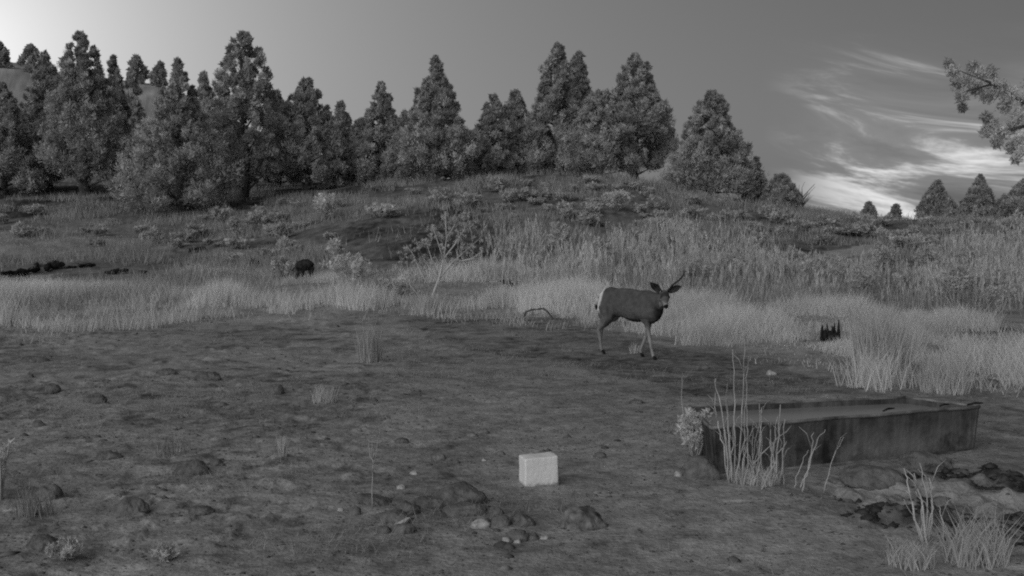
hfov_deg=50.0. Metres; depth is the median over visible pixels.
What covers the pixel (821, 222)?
sagebrush
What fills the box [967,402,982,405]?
twig
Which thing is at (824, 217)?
sagebrush
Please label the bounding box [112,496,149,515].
rock
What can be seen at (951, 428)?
water trough
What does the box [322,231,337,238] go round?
sagebrush
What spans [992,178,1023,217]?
juniper tree
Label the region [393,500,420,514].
rock
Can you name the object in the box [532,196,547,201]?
sagebrush
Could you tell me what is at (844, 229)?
sagebrush
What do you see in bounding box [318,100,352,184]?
juniper tree
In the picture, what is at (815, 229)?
sagebrush
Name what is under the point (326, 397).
grass tuft
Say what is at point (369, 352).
grass tuft
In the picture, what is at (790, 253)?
rabbitbrush
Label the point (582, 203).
sagebrush
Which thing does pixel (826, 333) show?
charred stump
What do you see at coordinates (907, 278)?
rabbitbrush
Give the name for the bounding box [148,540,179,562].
leafy weed
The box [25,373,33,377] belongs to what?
stone
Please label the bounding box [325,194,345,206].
sagebrush
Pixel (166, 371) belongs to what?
rock
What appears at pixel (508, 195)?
sagebrush
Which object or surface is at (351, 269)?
rabbitbrush
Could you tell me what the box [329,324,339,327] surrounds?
stone
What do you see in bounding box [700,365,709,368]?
stone
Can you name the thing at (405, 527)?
rock
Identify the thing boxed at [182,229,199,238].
sagebrush
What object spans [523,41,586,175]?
juniper tree
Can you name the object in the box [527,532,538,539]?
rock
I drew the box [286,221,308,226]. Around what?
sagebrush
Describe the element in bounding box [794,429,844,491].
dry weed stalk
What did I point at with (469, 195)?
sagebrush
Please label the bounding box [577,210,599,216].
sagebrush
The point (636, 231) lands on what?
rabbitbrush
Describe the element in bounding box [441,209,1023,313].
weeds
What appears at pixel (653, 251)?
rabbitbrush
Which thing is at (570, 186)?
sagebrush
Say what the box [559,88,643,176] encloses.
juniper tree
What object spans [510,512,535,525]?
rock
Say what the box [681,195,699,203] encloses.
sagebrush
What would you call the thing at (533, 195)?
sagebrush
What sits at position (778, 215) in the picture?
sagebrush
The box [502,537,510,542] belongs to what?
stone
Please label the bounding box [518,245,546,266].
rabbitbrush
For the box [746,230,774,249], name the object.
rabbitbrush
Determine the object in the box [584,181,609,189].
sagebrush
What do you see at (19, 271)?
burnt log
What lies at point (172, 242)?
sagebrush
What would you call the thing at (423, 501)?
rock
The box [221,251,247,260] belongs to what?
sagebrush
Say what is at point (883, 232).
sagebrush
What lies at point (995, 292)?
rabbitbrush
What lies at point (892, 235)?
sagebrush
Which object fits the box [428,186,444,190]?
sagebrush
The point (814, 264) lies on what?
rabbitbrush
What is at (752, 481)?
grass tuft
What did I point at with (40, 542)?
rock
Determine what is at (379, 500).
rock
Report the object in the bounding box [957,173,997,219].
juniper tree
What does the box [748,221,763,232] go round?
sagebrush
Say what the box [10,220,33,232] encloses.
sagebrush
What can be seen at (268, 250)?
sagebrush
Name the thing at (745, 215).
sagebrush
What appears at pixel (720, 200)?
sagebrush
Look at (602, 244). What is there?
rabbitbrush
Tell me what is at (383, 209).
rabbitbrush
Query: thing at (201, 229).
sagebrush
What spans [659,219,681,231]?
sagebrush
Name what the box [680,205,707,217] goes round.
sagebrush
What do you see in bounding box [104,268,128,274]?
burnt log
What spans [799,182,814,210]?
bare tree
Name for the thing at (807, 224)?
sagebrush
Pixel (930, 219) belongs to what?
sagebrush
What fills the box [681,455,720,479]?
rock
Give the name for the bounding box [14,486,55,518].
grass tuft
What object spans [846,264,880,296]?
rabbitbrush
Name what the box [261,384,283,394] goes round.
rock
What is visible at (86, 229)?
sagebrush
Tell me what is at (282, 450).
grass tuft
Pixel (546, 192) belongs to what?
sagebrush
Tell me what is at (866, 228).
sagebrush
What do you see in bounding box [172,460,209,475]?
rock
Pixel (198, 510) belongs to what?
rock
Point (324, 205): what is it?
rabbitbrush
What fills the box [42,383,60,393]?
stone
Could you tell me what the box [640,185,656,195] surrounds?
sagebrush
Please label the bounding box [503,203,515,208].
sagebrush
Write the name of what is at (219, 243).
sagebrush
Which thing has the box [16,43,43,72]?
juniper tree
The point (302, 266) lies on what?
wild boar
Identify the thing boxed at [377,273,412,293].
rabbitbrush
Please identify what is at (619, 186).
sagebrush
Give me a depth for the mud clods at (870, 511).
6.38 m
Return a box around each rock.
[17,356,49,362]
[25,534,58,551]
[33,483,63,499]
[83,393,107,403]
[96,450,124,459]
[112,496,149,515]
[156,368,176,375]
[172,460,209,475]
[188,505,214,515]
[194,371,220,380]
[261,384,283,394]
[357,493,391,506]
[375,509,409,522]
[390,522,416,534]
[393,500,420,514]
[395,517,410,524]
[412,495,445,508]
[434,481,487,505]
[442,501,487,516]
[470,519,489,528]
[490,515,510,527]
[506,529,528,541]
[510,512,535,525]
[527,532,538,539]
[560,505,608,530]
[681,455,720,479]
[839,464,905,490]
[896,450,953,471]
[975,378,1000,387]
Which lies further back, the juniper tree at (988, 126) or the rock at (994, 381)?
the juniper tree at (988, 126)
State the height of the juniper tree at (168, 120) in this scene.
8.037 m
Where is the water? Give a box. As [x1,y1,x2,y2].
[700,403,934,425]
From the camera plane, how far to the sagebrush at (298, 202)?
49.87 m
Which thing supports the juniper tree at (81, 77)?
on the ground at (178, 352)
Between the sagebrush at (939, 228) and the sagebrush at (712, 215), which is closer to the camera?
the sagebrush at (712, 215)
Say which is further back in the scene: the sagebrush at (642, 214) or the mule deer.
the sagebrush at (642, 214)
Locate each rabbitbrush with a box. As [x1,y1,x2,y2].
[226,214,244,237]
[242,208,265,228]
[270,254,295,277]
[312,192,341,219]
[318,252,383,289]
[326,237,343,262]
[364,201,402,217]
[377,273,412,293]
[498,243,516,261]
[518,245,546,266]
[547,221,572,255]
[562,259,587,279]
[588,231,621,264]
[600,189,635,210]
[613,223,647,249]
[644,245,665,267]
[676,257,716,286]
[691,226,723,253]
[716,247,751,274]
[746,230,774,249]
[763,257,792,279]
[782,245,805,264]
[797,251,844,284]
[834,257,855,276]
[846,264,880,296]
[867,236,899,279]
[892,269,922,295]
[913,242,945,268]
[925,254,970,281]
[925,262,981,308]
[953,243,980,271]
[971,267,1010,297]
[983,279,1020,313]
[1004,232,1023,258]
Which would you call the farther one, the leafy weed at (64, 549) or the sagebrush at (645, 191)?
the sagebrush at (645, 191)
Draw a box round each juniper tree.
[0,40,14,67]
[0,81,52,194]
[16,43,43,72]
[18,49,78,188]
[30,29,131,194]
[89,54,139,187]
[100,57,244,213]
[122,70,147,128]
[125,53,149,83]
[147,60,168,87]
[170,70,233,188]
[195,132,258,185]
[200,30,297,199]
[253,88,306,187]
[266,76,350,189]
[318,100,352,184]
[338,117,385,184]
[346,80,398,181]
[379,109,414,181]
[395,87,434,182]
[397,54,479,181]
[432,104,452,178]
[451,129,492,177]
[469,92,521,175]
[496,88,542,175]
[519,111,552,175]
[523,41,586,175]
[549,50,596,174]
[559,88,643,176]
[590,52,679,180]
[656,89,768,199]
[739,156,767,203]
[759,172,803,211]
[859,201,877,216]
[888,202,901,218]
[913,179,961,218]
[942,57,1023,165]
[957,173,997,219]
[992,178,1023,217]
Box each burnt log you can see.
[0,266,40,276]
[43,260,64,270]
[77,263,95,267]
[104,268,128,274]
[188,246,205,252]
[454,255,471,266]
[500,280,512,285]
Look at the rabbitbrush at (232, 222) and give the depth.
43.35 m
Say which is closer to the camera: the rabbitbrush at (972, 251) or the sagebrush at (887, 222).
the rabbitbrush at (972, 251)
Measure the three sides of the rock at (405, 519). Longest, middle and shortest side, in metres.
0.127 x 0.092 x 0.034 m
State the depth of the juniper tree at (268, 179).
64.31 m
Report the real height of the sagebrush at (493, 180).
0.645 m
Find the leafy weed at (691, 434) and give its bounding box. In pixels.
[671,407,713,455]
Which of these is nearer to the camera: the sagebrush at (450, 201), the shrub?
the shrub
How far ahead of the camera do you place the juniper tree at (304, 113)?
58.04 m
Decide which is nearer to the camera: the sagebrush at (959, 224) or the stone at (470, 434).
the stone at (470, 434)
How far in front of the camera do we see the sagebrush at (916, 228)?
44.74 m
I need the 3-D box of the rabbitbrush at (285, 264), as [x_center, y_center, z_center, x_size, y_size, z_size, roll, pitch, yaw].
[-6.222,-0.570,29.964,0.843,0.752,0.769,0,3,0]
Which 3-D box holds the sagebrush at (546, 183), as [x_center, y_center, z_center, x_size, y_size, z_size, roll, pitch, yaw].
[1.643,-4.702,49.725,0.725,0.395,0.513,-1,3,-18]
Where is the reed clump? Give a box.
[707,339,791,484]
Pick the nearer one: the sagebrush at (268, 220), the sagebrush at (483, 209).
the sagebrush at (483, 209)
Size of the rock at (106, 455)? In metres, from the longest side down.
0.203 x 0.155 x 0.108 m
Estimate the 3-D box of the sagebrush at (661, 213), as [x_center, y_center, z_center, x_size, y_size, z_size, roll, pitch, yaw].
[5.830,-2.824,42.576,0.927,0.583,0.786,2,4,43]
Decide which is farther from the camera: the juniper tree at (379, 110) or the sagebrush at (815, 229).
the juniper tree at (379, 110)
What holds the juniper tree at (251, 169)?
on the ground at (178, 352)
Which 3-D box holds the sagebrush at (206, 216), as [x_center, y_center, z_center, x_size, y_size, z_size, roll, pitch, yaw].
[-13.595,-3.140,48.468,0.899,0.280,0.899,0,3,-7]
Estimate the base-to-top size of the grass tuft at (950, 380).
0.443 m
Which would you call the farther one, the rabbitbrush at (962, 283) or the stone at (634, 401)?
the rabbitbrush at (962, 283)
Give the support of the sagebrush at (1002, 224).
on the ground at (178, 352)
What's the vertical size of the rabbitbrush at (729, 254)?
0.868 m
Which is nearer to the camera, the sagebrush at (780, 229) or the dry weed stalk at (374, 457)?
the dry weed stalk at (374, 457)
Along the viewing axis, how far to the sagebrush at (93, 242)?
39.52 m
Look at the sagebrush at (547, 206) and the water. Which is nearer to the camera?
the water
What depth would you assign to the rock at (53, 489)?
6.73 m
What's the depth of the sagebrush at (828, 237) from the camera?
40.11 m
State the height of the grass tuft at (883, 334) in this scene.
0.920 m
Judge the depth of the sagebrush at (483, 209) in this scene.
43.21 m
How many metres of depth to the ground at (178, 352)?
9.26 m
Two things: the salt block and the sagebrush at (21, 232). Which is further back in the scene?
the sagebrush at (21, 232)
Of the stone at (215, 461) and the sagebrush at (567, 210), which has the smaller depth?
the stone at (215, 461)
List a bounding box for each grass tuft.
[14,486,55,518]
[153,434,188,457]
[276,433,287,456]
[310,383,339,403]
[352,318,382,362]
[408,290,444,314]
[629,342,639,353]
[732,462,784,486]
[844,299,923,374]
[877,531,946,571]
[908,352,982,394]
[920,498,1023,569]
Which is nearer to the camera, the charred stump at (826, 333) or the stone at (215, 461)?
the stone at (215, 461)
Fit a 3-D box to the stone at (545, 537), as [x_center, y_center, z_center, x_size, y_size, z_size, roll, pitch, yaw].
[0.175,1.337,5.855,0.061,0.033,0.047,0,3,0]
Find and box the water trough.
[688,396,980,475]
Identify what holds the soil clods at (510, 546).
on the ground at (178, 352)
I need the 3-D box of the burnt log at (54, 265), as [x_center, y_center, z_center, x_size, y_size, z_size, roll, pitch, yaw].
[-13.815,-0.678,33.049,0.512,0.341,0.663,0,3,0]
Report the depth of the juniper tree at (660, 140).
57.77 m
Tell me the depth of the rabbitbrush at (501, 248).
31.40 m
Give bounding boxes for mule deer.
[595,269,684,359]
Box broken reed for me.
[752,425,791,488]
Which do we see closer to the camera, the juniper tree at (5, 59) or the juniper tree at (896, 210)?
the juniper tree at (896, 210)
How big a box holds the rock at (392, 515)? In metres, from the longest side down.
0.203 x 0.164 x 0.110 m
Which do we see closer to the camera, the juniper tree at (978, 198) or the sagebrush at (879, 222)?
the sagebrush at (879, 222)
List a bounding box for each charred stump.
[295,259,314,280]
[820,320,840,341]
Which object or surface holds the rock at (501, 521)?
on the ground at (178, 352)
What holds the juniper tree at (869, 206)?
on the ground at (178, 352)
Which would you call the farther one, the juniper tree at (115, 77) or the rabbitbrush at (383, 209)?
the juniper tree at (115, 77)
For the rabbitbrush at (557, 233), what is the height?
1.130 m
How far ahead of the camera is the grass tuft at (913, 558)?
5.33 m
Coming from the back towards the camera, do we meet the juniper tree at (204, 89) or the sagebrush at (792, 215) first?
the juniper tree at (204, 89)
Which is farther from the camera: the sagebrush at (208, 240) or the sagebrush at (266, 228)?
the sagebrush at (266, 228)
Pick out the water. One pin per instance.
(771, 415)
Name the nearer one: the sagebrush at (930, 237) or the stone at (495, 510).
the stone at (495, 510)
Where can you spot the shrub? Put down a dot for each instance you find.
(443, 255)
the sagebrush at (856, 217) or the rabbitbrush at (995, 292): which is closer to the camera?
the rabbitbrush at (995, 292)
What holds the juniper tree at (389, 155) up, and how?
on the ground at (178, 352)
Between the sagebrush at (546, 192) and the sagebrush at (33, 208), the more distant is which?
the sagebrush at (33, 208)
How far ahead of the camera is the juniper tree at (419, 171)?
56.45 m
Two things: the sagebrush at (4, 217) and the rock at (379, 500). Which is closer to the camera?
the rock at (379, 500)
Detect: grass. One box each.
[0,165,1023,310]
[0,255,629,333]
[0,293,1020,396]
[553,280,1023,397]
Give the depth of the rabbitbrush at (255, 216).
44.10 m
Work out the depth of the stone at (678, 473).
7.31 m
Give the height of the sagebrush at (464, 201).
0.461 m
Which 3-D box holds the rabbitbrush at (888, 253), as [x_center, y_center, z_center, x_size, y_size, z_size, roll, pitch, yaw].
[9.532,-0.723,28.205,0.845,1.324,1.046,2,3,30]
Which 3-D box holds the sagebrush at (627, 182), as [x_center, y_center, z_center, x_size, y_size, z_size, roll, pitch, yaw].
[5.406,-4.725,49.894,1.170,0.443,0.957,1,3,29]
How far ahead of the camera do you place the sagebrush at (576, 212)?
41.96 m
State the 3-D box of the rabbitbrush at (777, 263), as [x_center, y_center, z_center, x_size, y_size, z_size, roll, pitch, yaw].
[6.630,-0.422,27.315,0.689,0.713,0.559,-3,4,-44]
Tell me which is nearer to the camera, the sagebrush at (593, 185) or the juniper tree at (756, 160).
the sagebrush at (593, 185)
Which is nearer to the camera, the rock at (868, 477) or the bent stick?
the rock at (868, 477)
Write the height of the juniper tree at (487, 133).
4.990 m
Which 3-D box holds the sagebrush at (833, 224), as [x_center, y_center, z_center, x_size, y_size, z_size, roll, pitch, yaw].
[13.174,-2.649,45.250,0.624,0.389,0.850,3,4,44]
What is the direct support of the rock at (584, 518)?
on the ground at (178, 352)
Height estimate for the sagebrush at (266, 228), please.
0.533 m
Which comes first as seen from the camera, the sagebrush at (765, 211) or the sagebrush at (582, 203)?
the sagebrush at (582, 203)
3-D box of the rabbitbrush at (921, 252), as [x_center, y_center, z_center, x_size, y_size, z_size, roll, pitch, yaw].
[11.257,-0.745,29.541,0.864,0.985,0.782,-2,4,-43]
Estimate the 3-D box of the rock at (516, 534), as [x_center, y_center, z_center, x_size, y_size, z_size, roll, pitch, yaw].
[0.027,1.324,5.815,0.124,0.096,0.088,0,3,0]
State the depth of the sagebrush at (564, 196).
45.23 m
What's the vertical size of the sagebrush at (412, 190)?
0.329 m
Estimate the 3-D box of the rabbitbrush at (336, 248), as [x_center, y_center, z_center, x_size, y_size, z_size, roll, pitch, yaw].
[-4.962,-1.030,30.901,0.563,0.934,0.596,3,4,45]
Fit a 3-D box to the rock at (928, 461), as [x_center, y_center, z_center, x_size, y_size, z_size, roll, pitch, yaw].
[2.938,1.253,7.825,0.407,0.179,0.324,4,3,0]
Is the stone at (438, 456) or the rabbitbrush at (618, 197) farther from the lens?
the rabbitbrush at (618, 197)
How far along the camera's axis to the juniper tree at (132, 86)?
118.95 m
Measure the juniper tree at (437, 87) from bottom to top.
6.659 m
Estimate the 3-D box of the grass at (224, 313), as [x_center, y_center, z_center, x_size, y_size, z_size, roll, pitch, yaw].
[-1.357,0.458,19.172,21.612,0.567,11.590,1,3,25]
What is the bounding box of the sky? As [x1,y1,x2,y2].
[0,0,1023,218]
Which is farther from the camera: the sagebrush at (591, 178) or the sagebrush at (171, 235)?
the sagebrush at (591, 178)
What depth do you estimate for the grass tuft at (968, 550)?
5.38 m
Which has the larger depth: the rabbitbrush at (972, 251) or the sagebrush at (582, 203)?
the sagebrush at (582, 203)
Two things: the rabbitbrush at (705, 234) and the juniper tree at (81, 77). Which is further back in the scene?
the juniper tree at (81, 77)
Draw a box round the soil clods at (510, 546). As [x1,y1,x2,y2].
[0,310,1023,575]
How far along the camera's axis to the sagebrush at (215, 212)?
47.92 m
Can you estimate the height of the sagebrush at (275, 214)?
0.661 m
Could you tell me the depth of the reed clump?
7.23 m
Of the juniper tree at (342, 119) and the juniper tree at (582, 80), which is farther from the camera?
the juniper tree at (342, 119)
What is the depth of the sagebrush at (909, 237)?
37.92 m
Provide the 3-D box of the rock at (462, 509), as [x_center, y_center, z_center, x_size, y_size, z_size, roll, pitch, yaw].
[-0.269,1.299,6.389,0.284,0.102,0.237,0,3,0]
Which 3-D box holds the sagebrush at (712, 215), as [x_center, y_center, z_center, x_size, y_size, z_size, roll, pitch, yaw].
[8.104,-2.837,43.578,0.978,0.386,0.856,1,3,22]
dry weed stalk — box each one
[368,429,379,506]
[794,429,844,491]
[904,459,952,543]
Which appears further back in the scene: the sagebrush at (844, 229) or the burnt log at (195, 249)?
the sagebrush at (844, 229)
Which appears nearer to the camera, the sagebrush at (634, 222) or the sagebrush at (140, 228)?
the sagebrush at (634, 222)
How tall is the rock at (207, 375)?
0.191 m
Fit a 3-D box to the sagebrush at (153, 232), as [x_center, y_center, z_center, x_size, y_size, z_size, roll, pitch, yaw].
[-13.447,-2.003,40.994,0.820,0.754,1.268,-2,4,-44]
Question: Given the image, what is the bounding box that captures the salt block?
[519,452,557,487]
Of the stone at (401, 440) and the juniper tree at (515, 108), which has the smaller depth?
the stone at (401, 440)
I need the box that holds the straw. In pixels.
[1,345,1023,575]
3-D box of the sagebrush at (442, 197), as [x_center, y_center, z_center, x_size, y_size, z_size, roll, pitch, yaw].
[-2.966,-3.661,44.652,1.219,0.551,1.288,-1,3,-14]
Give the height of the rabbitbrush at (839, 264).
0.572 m
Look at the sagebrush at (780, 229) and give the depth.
41.55 m
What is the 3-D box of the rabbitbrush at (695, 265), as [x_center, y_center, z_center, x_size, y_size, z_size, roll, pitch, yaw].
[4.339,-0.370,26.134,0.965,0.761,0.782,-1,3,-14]
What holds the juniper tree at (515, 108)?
on the ground at (178, 352)
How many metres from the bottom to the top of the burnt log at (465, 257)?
0.358 m
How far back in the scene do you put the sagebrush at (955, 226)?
44.55 m
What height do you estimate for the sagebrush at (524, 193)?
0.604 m
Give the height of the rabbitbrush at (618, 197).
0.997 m
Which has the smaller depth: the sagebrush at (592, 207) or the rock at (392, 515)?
the rock at (392, 515)
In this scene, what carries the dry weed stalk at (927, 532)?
on the ground at (178, 352)
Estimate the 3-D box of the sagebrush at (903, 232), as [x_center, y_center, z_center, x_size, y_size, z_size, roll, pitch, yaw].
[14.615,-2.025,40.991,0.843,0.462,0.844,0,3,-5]
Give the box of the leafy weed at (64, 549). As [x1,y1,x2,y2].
[43,536,82,560]
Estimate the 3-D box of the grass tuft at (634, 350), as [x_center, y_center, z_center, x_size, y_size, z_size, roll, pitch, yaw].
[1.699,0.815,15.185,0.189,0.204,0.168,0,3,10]
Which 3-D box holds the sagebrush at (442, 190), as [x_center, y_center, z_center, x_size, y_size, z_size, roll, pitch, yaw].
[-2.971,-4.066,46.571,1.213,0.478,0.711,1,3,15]
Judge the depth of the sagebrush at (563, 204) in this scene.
42.60 m
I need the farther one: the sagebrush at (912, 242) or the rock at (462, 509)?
the sagebrush at (912, 242)
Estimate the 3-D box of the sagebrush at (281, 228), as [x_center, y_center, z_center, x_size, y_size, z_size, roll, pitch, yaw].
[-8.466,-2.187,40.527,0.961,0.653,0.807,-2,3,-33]
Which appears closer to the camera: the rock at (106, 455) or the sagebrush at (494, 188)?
the rock at (106, 455)
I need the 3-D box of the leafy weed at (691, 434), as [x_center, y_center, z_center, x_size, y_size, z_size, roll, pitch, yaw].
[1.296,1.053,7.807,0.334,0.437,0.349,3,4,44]
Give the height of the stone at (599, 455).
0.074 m
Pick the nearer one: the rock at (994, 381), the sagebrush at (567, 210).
the rock at (994, 381)
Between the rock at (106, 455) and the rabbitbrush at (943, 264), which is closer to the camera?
the rock at (106, 455)
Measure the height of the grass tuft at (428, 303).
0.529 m
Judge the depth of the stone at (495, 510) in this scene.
6.33 m
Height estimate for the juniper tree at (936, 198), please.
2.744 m
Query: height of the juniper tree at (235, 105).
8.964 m
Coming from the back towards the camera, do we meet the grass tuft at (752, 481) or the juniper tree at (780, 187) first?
the juniper tree at (780, 187)
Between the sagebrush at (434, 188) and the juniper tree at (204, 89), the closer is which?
the sagebrush at (434, 188)
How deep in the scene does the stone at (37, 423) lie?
9.29 m
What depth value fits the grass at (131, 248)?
39.77 m
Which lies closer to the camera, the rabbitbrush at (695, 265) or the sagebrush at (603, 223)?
the rabbitbrush at (695, 265)
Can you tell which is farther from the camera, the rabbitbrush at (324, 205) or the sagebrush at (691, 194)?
the sagebrush at (691, 194)
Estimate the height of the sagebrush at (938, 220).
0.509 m
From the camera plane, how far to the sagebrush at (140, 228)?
44.62 m
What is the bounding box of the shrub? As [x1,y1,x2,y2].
[397,207,483,303]
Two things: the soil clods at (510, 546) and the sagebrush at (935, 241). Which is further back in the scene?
the sagebrush at (935, 241)
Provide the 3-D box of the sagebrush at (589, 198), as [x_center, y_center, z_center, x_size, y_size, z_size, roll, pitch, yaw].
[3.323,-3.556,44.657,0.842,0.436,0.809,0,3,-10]
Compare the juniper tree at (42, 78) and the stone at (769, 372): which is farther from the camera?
the juniper tree at (42, 78)
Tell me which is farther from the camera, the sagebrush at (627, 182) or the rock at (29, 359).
the sagebrush at (627, 182)
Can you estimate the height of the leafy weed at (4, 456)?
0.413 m
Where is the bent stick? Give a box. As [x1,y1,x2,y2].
[523,308,552,317]
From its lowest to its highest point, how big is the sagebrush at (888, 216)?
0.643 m
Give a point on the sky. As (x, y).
(853, 100)
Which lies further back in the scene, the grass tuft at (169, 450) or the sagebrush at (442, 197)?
the sagebrush at (442, 197)
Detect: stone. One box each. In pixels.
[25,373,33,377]
[32,420,45,427]
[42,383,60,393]
[209,458,222,465]
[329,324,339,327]
[348,505,360,514]
[377,526,389,533]
[394,437,409,443]
[396,484,404,488]
[431,452,445,459]
[464,432,477,436]
[487,506,503,514]
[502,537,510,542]
[540,535,549,538]
[593,452,606,457]
[629,399,643,403]
[674,471,682,475]
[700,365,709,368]
[766,370,776,374]
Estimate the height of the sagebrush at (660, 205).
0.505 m
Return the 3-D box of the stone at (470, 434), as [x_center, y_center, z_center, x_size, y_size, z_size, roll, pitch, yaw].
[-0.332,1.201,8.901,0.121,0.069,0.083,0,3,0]
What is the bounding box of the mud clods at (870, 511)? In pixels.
[834,462,1023,545]
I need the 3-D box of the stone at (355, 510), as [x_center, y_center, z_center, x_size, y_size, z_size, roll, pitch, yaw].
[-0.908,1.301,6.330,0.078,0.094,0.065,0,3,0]
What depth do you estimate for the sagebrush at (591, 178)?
51.00 m
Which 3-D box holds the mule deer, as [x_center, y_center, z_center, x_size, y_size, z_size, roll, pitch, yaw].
[1.689,0.341,14.780,0.396,1.224,1.505,-3,4,-44]
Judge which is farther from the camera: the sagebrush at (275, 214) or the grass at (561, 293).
the sagebrush at (275, 214)
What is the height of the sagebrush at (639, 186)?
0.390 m
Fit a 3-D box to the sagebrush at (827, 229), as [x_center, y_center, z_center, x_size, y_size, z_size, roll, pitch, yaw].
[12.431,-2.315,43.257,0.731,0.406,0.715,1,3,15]
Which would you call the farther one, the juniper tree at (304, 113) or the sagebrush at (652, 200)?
the juniper tree at (304, 113)
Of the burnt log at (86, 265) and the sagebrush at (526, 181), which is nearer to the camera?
the burnt log at (86, 265)
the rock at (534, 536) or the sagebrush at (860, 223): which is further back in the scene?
the sagebrush at (860, 223)
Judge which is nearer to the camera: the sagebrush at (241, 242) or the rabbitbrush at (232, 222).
the sagebrush at (241, 242)
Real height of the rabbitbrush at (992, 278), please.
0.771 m
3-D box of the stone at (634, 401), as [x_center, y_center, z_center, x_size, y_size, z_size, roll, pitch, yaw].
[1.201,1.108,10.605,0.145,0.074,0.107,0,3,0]
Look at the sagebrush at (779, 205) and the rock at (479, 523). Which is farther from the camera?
the sagebrush at (779, 205)
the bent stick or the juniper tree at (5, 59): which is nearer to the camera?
the bent stick
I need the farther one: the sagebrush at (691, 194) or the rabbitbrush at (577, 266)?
the sagebrush at (691, 194)
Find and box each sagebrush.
[0,212,9,223]
[9,229,35,236]
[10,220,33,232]
[22,203,47,213]
[33,226,50,233]
[79,227,91,231]
[88,237,108,245]
[91,224,110,234]
[131,224,148,232]
[138,226,163,242]
[167,237,183,246]
[169,231,184,239]
[177,231,192,241]
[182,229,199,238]
[185,222,211,235]
[195,215,212,218]
[202,237,216,244]
[208,206,231,219]
[211,241,224,245]
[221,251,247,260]
[225,235,254,248]
[251,204,266,212]
[253,246,284,255]
[259,217,285,224]
[261,222,276,233]
[266,208,291,220]
[270,221,296,236]
[275,197,293,204]
[276,235,300,247]
[284,243,302,252]
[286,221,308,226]
[289,200,306,206]
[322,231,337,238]
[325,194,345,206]
[404,187,420,193]
[424,192,451,203]
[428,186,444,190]
[430,187,450,195]
[444,198,453,204]
[452,198,473,207]
[453,190,484,203]
[476,207,489,211]
[484,175,508,184]
[487,184,504,191]
[498,187,516,201]
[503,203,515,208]
[511,186,529,199]
[520,178,533,185]
[526,196,543,204]
[529,192,537,197]
[530,186,553,198]
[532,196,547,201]
[540,181,552,187]
[541,203,553,209]
[554,188,572,200]
[554,200,579,209]
[559,208,577,217]
[566,183,580,190]
[571,209,590,217]
[576,215,600,224]
[577,175,600,182]
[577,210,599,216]
[578,201,603,212]
[580,200,600,210]
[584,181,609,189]
[585,196,601,201]
[595,221,609,225]
[611,184,625,189]
[619,180,640,186]
[627,183,643,189]
[630,202,647,213]
[632,217,651,226]
[638,212,650,217]
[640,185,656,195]
[641,216,672,228]
[644,194,668,206]
[650,208,672,218]
[653,199,666,209]
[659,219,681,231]
[677,218,696,230]
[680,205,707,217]
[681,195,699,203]
[684,193,703,202]
[704,212,727,219]
[712,198,729,204]
[719,207,746,220]
[741,213,751,219]
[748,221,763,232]
[757,203,782,211]
[758,206,774,216]
[768,208,793,222]
[772,225,796,236]
[782,210,802,223]
[790,218,815,229]
[807,228,819,234]
[811,213,840,225]
[815,232,834,241]
[817,220,830,225]
[819,224,835,232]
[824,219,840,226]
[830,224,860,234]
[848,210,874,222]
[851,222,882,237]
[857,217,877,225]
[857,219,869,226]
[870,217,885,226]
[878,212,892,223]
[879,227,891,236]
[880,233,905,246]
[883,217,897,225]
[894,229,915,235]
[894,236,929,247]
[902,232,924,248]
[908,224,921,232]
[912,231,940,243]
[917,215,935,225]
[927,237,948,246]
[928,215,941,224]
[934,226,946,232]
[943,223,961,233]
[956,219,971,228]
[967,229,984,232]
[970,217,995,229]
[992,209,1023,233]
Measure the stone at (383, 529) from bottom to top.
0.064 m
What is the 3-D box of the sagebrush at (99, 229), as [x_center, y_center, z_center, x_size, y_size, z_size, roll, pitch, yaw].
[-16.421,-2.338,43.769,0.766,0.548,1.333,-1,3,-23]
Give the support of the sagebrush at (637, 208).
on the ground at (178, 352)
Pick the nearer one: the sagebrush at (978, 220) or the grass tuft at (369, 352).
the grass tuft at (369, 352)
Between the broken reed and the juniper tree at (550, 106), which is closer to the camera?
the broken reed
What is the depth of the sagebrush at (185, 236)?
41.08 m
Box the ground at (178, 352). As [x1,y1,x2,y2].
[0,62,1023,575]
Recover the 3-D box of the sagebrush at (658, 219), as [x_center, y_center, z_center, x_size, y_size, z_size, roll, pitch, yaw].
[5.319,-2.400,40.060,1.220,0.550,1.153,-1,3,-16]
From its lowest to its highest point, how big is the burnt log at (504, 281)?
0.136 m
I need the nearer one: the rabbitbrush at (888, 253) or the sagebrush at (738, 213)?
the rabbitbrush at (888, 253)
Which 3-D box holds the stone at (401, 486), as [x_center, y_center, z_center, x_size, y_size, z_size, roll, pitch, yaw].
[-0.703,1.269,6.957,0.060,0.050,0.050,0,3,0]
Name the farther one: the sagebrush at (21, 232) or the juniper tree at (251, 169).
the juniper tree at (251, 169)
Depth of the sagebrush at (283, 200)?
51.89 m
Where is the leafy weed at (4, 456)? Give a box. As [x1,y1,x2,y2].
[0,437,14,499]
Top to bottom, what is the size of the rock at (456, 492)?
0.219 m
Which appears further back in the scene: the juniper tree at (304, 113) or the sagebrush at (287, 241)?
the juniper tree at (304, 113)
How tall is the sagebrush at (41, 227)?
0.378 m
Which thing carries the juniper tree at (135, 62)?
on the ground at (178, 352)
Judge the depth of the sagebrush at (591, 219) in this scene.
40.56 m
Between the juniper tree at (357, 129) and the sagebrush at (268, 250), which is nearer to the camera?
the sagebrush at (268, 250)
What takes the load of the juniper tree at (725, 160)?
on the ground at (178, 352)

